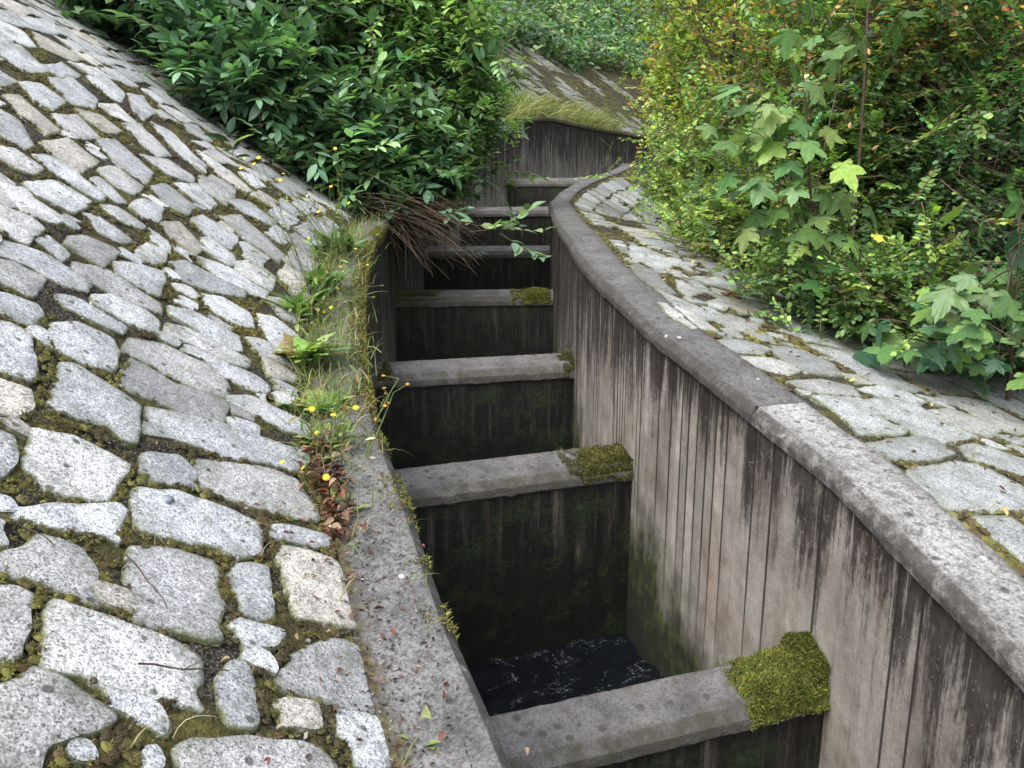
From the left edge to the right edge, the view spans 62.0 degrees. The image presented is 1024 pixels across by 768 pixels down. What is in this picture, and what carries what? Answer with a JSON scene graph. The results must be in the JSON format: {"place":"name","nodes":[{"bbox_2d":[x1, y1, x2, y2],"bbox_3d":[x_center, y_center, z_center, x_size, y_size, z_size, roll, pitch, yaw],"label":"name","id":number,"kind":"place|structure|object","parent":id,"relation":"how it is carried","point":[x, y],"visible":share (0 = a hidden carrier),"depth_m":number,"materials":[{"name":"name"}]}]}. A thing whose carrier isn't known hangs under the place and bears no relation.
{"place":"outdoors","nodes":[
{"label":"outdoors","id":0,"kind":"place"},
{"bbox_2d":[0,0,691,767],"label":"bank ground","id":1,"kind":"structure","parent":0,"point":[214,654],"depth_m":2.95,"materials":[{"name":"green soil"}]},
{"bbox_2d":[56,0,221,77],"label":"broadleaf shrub","id":2,"kind":"object","parent":1,"relation":"on","point":[87,11],"visible":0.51,"depth_m":7.17,"materials":[{"name":"green plant"}]},
{"bbox_2d":[1,23,348,747],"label":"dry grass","id":3,"kind":"structure","parent":1,"relation":"on","point":[161,465],"depth_m":2.54,"materials":[{"name":"brown plant"}]},
{"bbox_2d":[0,3,391,767],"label":"moss","id":4,"kind":"object","parent":1,"relation":"on","point":[122,737],"visible":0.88,"depth_m":2.15,"materials":[{"name":"green plant"}]},
{"bbox_2d":[102,0,384,156],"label":"broadleaf shrub","id":5,"kind":"object","parent":1,"relation":"on","point":[228,56],"visible":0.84,"depth_m":6.87,"materials":[{"name":"green plant"}]},
{"bbox_2d":[257,287,329,317],"bbox_3d":[-1.028,-0.382,4.050,0.320,0.143,0.305,0,14,0],"label":"weed rosette","id":6,"kind":"object","parent":1,"relation":"on","point":[298,303],"visible":0.67,"depth_m":4.02,"materials":[{"name":"green plant"}]},
{"bbox_2d":[272,331,354,366],"bbox_3d":[-0.862,-0.144,3.558,0.427,0.131,0.375,0,14,0],"label":"weed rosette","id":7,"kind":"object","parent":1,"relation":"on","point":[309,349],"visible":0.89,"depth_m":3.56,"materials":[{"name":"green plant"}]},
{"bbox_2d":[280,365,375,479],"bbox_3d":[-0.617,0.135,2.781,0.327,0.368,0.444,0,14,0],"label":"flowering weed","id":8,"kind":"object","parent":1,"relation":"on","point":[318,431],"visible":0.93,"depth_m":2.88,"materials":[{"name":"green plant"}]},
{"bbox_2d":[0,0,656,767],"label":"stone paving","id":9,"kind":"structure","parent":1,"relation":"on","point":[46,704],"depth_m":2.38,"materials":[{"name":"stone"}]},
{"bbox_2d":[0,514,54,545],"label":"twig","id":10,"kind":"object","parent":9,"relation":"on","point":[26,527],"visible":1,"depth_m":1.68,"materials":[{"name":"brown wood"}]},
{"bbox_2d":[125,554,167,608],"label":"twig","id":11,"kind":"object","parent":9,"relation":"on","point":[136,565],"visible":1,"depth_m":1.77,"materials":[{"name":"brown wood"}]},
{"bbox_2d":[162,495,174,502],"bbox_3d":[-0.859,0.286,2.119,0.037,0.014,0.028,2,14,9],"label":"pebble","id":12,"kind":"object","parent":9,"relation":"on","point":[167,498],"visible":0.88,"depth_m":2.11,"materials":[{"name":"grey stone"}]},
{"bbox_2d":[8,300,335,739],"bbox_3d":[-1.081,0.110,1.914,1.282,1.072,2.533,-3,14,-12],"label":"debris","id":13,"kind":"object","parent":9,"relation":"on","point":[307,640],"visible":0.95,"depth_m":1.95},
{"bbox_2d":[138,661,228,670],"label":"twig","id":14,"kind":"object","parent":9,"relation":"on","point":[165,666],"visible":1,"depth_m":1.59,"materials":[{"name":"brown wood"}]},
{"bbox_2d":[239,504,276,532],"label":"twig","id":15,"kind":"object","parent":9,"relation":"on","point":[241,506],"visible":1,"depth_m":2.30,"materials":[{"name":"brown wood"}]},
{"bbox_2d":[239,156,308,285],"bbox_3d":[-1.218,-0.832,4.420,0.283,0.675,0.249,-10,17,-35],"label":"flowering weed","id":16,"kind":"object","parent":9,"relation":"on","point":[291,239],"visible":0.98,"depth_m":4.41,"materials":[{"name":"green plant"}]},
{"bbox_2d":[269,210,430,765],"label":"grass","id":17,"kind":"structure","parent":1,"relation":"on","point":[340,310],"depth_m":3.59,"materials":[{"name":"green plant"}]},
{"bbox_2d":[232,0,526,257],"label":"broadleaf shrub","id":18,"kind":"object","parent":1,"relation":"on","point":[372,152],"visible":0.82,"depth_m":7.30,"materials":[{"name":"green plant"}]},
{"bbox_2d":[421,201,557,261],"bbox_3d":[-0.403,-1.348,7.352,1.853,0.473,0.416,11,17,37],"label":"leafy branch","id":19,"kind":"object","parent":18,"relation":"attached to","point":[516,247],"visible":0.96,"depth_m":6.94,"materials":[{"name":"green plant"}]},
{"bbox_2d":[280,0,549,203],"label":"broadleaf shrub","id":20,"kind":"object","parent":1,"relation":"on","point":[449,27],"visible":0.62,"depth_m":7.87,"materials":[{"name":"green plant"}]},
{"bbox_2d":[204,0,690,76],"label":"undergrowth","id":21,"kind":"object","parent":1,"relation":"on","point":[560,38],"visible":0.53,"depth_m":25.06,"materials":[{"name":"green plant"}]},
{"bbox_2d":[486,78,539,114],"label":"grass","id":22,"kind":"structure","parent":1,"relation":"on","point":[526,97],"depth_m":14.44,"materials":[{"name":"green plant"}]},
{"bbox_2d":[495,80,643,146],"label":"grass","id":23,"kind":"structure","parent":1,"relation":"on","point":[573,115],"depth_m":15.26,"materials":[{"name":"green plant"}]},
{"bbox_2d":[499,41,660,132],"bbox_3d":[0.437,-6.214,18.044,3.146,2.717,13.517,6,15,25],"label":"ground cover","id":24,"kind":"object","parent":1,"relation":"on","point":[572,83],"visible":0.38,"depth_m":20.36,"materials":[{"name":"green plant"}]},
{"bbox_2d":[467,633,663,716],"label":"water","id":25,"kind":"structure","parent":0,"point":[576,668],"depth_m":4.25,"materials":[{"name":"black liquid"}]},
{"bbox_2d":[570,167,1023,577],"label":"bank ground","id":26,"kind":"structure","parent":0,"point":[834,418],"depth_m":4.49,"materials":[{"name":"brown soil"}]},
{"bbox_2d":[620,163,657,186],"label":"edging wall","id":27,"kind":"structure","parent":26,"relation":"on","point":[624,164],"depth_m":14.78,"materials":[{"name":"concrete"}]},
{"bbox_2d":[572,0,818,264],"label":"leaved shrub","id":28,"kind":"object","parent":26,"relation":"on","point":[672,189],"visible":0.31,"depth_m":7.94,"materials":[{"name":"green plant"}]},
{"bbox_2d":[692,233,728,263],"bbox_3d":[1.389,-0.877,5.947,0.265,0.370,0.287,5,14,19],"label":"maple sapling","id":29,"kind":"object","parent":26,"relation":"on","point":[702,242],"visible":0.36,"depth_m":5.87,"materials":[{"name":"green plant"}]},
{"bbox_2d":[624,0,802,172],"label":"young tree","id":30,"kind":"object","parent":26,"relation":"on","point":[701,8],"visible":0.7,"depth_m":6.64,"materials":[{"name":"green plant"}]},
{"bbox_2d":[574,178,1023,562],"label":"stone paving","id":31,"kind":"structure","parent":26,"relation":"on","point":[958,486],"depth_m":3.83,"materials":[{"name":"stone"}]},
{"bbox_2d":[570,194,1023,575],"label":"moss","id":32,"kind":"object","parent":31,"relation":"on","point":[1001,551],"visible":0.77,"depth_m":3.90,"materials":[{"name":"green plant"}]},
{"bbox_2d":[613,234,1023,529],"bbox_3d":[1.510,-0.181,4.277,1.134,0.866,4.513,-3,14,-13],"label":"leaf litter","id":33,"kind":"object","parent":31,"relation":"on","point":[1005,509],"visible":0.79,"depth_m":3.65,"materials":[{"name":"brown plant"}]},
{"bbox_2d":[695,0,929,328],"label":"maple sapling","id":34,"kind":"object","parent":26,"relation":"on","point":[849,38],"visible":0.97,"depth_m":4.29,"materials":[{"name":"green plant"}]},
{"bbox_2d":[643,0,1023,370],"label":"leaved shrub","id":35,"kind":"object","parent":26,"relation":"on","point":[845,312],"visible":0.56,"depth_m":5.03,"materials":[{"name":"green plant"}]},
{"bbox_2d":[686,0,1023,202],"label":"leaved shrub","id":36,"kind":"object","parent":26,"relation":"on","point":[778,13],"visible":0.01,"depth_m":7.96,"materials":[{"name":"green plant"}]},
{"bbox_2d":[830,0,894,256],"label":"shrub shoot","id":37,"kind":"object","parent":26,"relation":"on","point":[864,66],"visible":0.57,"depth_m":4.72,"materials":[{"name":"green plant"}]},
{"bbox_2d":[841,0,899,251],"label":"shrub shoot","id":38,"kind":"object","parent":26,"relation":"on","point":[870,24],"visible":0.29,"depth_m":5.00,"materials":[{"name":"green plant"}]},
{"bbox_2d":[726,0,1023,405],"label":"leaved shrub","id":39,"kind":"object","parent":26,"relation":"on","point":[950,21],"visible":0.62,"depth_m":4.73,"materials":[{"name":"green plant"}]},
{"bbox_2d":[852,190,1023,400],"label":"maple sapling","id":40,"kind":"object","parent":26,"relation":"on","point":[966,330],"visible":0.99,"depth_m":3.78,"materials":[{"name":"green plant"}]},
{"bbox_2d":[965,8,1016,276],"bbox_3d":[2.876,-1.691,5.096,0.452,2.910,0.341,6,15,24],"label":"shrub shoot","id":41,"kind":"object","parent":26,"relation":"on","point":[982,157],"visible":0.18,"depth_m":5.08,"materials":[{"name":"green plant"}]},
{"bbox_2d":[662,0,1023,241],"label":"hillside","id":42,"kind":"structure","parent":0,"point":[902,149],"depth_m":13.97,"materials":[{"name":"green plant"}]},
{"bbox_2d":[619,0,769,32],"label":"woodland tree","id":43,"kind":"object","parent":42,"relation":"on","point":[660,12],"visible":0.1,"depth_m":21.09,"materials":[{"name":"green plant"}]},
{"bbox_2d":[652,1,1012,126],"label":"woodland","id":44,"kind":"object","parent":42,"relation":"on","point":[682,3],"depth_m":20.11,"materials":[{"name":"green plant"}]},
{"label":"ground","id":45,"kind":"structure","parent":0,"visible":0},
{"bbox_2d":[308,207,510,767],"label":"channel wall","id":46,"kind":"structure","parent":45,"relation":"on","point":[483,747],"depth_m":2.25,"materials":[{"name":"concrete"}]},
{"bbox_2d":[284,296,328,341],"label":"weed stalk","id":47,"kind":"object","parent":46,"relation":"on","point":[297,326],"visible":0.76,"depth_m":3.65,"materials":[{"name":"green plant"}]},
{"bbox_2d":[242,234,382,318],"bbox_3d":[-0.995,-0.523,4.144,0.703,0.384,0.430,0,14,0],"label":"flowering weed","id":48,"kind":"object","parent":46,"relation":"on","point":[319,288],"visible":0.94,"depth_m":4.15,"materials":[{"name":"green plant"}]},
{"bbox_2d":[273,389,355,416],"bbox_3d":[-0.762,0.075,3.246,0.333,0.092,0.326,0,14,0],"label":"weed rosette","id":49,"kind":"object","parent":46,"relation":"on","point":[316,405],"visible":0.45,"depth_m":3.25,"materials":[{"name":"green plant"}]},
{"bbox_2d":[302,220,334,299],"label":"weed stalk","id":50,"kind":"object","parent":46,"relation":"on","point":[314,278],"visible":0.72,"depth_m":4.19,"materials":[{"name":"green plant"}]},
{"bbox_2d":[278,147,361,264],"bbox_3d":[-1.115,-1.020,4.962,0.469,0.708,0.310,-3,14,-11],"label":"flowering weed","id":51,"kind":"object","parent":46,"relation":"on","point":[340,237],"visible":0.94,"depth_m":5.00,"materials":[{"name":"green plant"}]},
{"bbox_2d":[291,266,354,292],"bbox_3d":[-0.977,-0.551,4.445,0.301,0.148,0.363,0,14,0],"label":"weed rosette","id":52,"kind":"object","parent":46,"relation":"on","point":[321,272],"visible":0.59,"depth_m":4.40,"materials":[{"name":"green plant"}]},
{"bbox_2d":[305,199,340,265],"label":"weed stalk","id":53,"kind":"object","parent":46,"relation":"on","point":[332,230],"visible":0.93,"depth_m":4.94,"materials":[{"name":"green plant"}]},
{"bbox_2d":[292,422,359,451],"bbox_3d":[-0.670,0.199,3.032,0.292,0.092,0.280,0,14,0],"label":"weed rosette","id":54,"kind":"object","parent":46,"relation":"on","point":[303,440],"visible":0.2,"depth_m":3.02,"materials":[{"name":"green plant"}]},
{"bbox_2d":[291,386,364,453],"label":"weed stalk","id":55,"kind":"object","parent":46,"relation":"on","point":[348,424],"visible":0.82,"depth_m":2.91,"materials":[{"name":"green plant"}]},
{"bbox_2d":[295,433,366,541],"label":"leaf litter","id":56,"kind":"object","parent":46,"relation":"on","point":[335,528],"visible":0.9,"depth_m":2.68,"materials":[{"name":"brown plant"}]},
{"bbox_2d":[310,228,366,253],"bbox_3d":[-1.088,-0.892,5.327,0.422,0.160,0.377,0,14,0],"label":"weed rosette","id":57,"kind":"object","parent":46,"relation":"on","point":[350,241],"visible":0.53,"depth_m":5.27,"materials":[{"name":"green plant"}]},
{"bbox_2d":[319,489,369,510],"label":"seedling","id":58,"kind":"object","parent":46,"relation":"on","point":[338,497],"visible":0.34,"depth_m":2.67,"materials":[{"name":"green plant"}]},
{"bbox_2d":[206,255,528,763],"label":"leaf litter","id":59,"kind":"object","parent":46,"relation":"on","point":[339,670],"visible":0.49,"depth_m":2.02,"materials":[{"name":"plant"}]},
{"bbox_2d":[292,354,471,767],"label":"debris","id":60,"kind":"object","parent":46,"relation":"on","point":[402,700],"visible":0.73,"depth_m":2.15,"materials":[{"name":"plant"}]},
{"bbox_2d":[364,375,409,457],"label":"flower stalk","id":61,"kind":"object","parent":46,"relation":"on","point":[384,405],"visible":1,"depth_m":2.90,"materials":[{"name":"green plant"}]},
{"bbox_2d":[319,186,485,279],"bbox_3d":[-0.993,-1.425,7.741,1.544,0.900,2.289,0,14,0],"label":"dead brush","id":62,"kind":"object","parent":46,"relation":"on","point":[409,218],"visible":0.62,"depth_m":7.51,"materials":[{"name":"brown plant"}]},
{"bbox_2d":[347,225,459,644],"bbox_3d":[-0.707,-0.273,4.429,0.299,0.845,5.002,-2,14,-10],"label":"moss","id":63,"kind":"object","parent":46,"relation":"on","point":[366,274],"visible":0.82,"depth_m":3.64,"materials":[{"name":"green plant"}]},
{"bbox_2d":[398,706,439,749],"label":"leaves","id":64,"kind":"object","parent":46,"relation":"on","point":[426,712],"visible":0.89,"depth_m":1.83,"materials":[{"name":"green plant"}]},
{"bbox_2d":[370,348,574,469],"bbox_3d":[-0.260,0.767,5.886,1.509,2.000,0.306,-3,14,-14],"label":"weir","id":65,"kind":"object","parent":46,"relation":"attached to","point":[442,411],"visible":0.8,"depth_m":5.65,"materials":[{"name":"concrete"}]},
{"bbox_2d":[395,286,552,361],"bbox_3d":[-0.369,0.039,8.391,1.645,1.988,0.315,-1,14,-4],"label":"weir","id":66,"kind":"object","parent":46,"relation":"attached to","point":[439,324],"visible":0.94,"depth_m":8.14,"materials":[{"name":"concrete"}]},
{"bbox_2d":[423,245,549,289],"bbox_3d":[-0.335,-0.708,10.501,1.652,1.954,0.265,-2,14,-7],"label":"weir","id":67,"kind":"object","parent":46,"relation":"attached to","point":[500,267],"visible":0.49,"depth_m":10.23,"materials":[{"name":"concrete"}]},
{"bbox_2d":[395,442,633,664],"bbox_3d":[-0.068,1.333,4.473,1.599,1.980,0.302,-5,14,-20],"label":"weir","id":68,"kind":"object","parent":46,"relation":"attached to","point":[528,553],"visible":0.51,"depth_m":4.32,"materials":[{"name":"concrete"}]},
{"bbox_2d":[438,117,663,245],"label":"channel wall","id":69,"kind":"structure","parent":45,"relation":"on","point":[572,150],"depth_m":15.00,"materials":[{"name":"concrete"}]},
{"bbox_2d":[460,207,549,245],"bbox_3d":[0.026,-1.544,12.228,1.834,1.953,0.265,-3,14,-11],"label":"weir","id":70,"kind":"object","parent":69,"relation":"attached to","point":[535,218],"visible":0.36,"depth_m":11.95,"materials":[{"name":"concrete"}]},
{"bbox_2d":[548,166,1023,767],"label":"channel wall","id":71,"kind":"structure","parent":45,"relation":"on","point":[760,520],"depth_m":3.22,"materials":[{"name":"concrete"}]},
{"bbox_2d":[507,178,588,206],"bbox_3d":[0.650,-2.271,13.544,1.785,1.953,0.265,3,14,11],"label":"weir","id":72,"kind":"object","parent":71,"relation":"attached to","point":[538,189],"visible":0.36,"depth_m":13.31,"materials":[{"name":"concrete"}]},
{"bbox_2d":[490,630,830,767],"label":"weir","id":73,"kind":"object","parent":71,"relation":"attached to","point":[765,708],"visible":0.98,"depth_m":2.88,"materials":[{"name":"concrete"}]}
]}

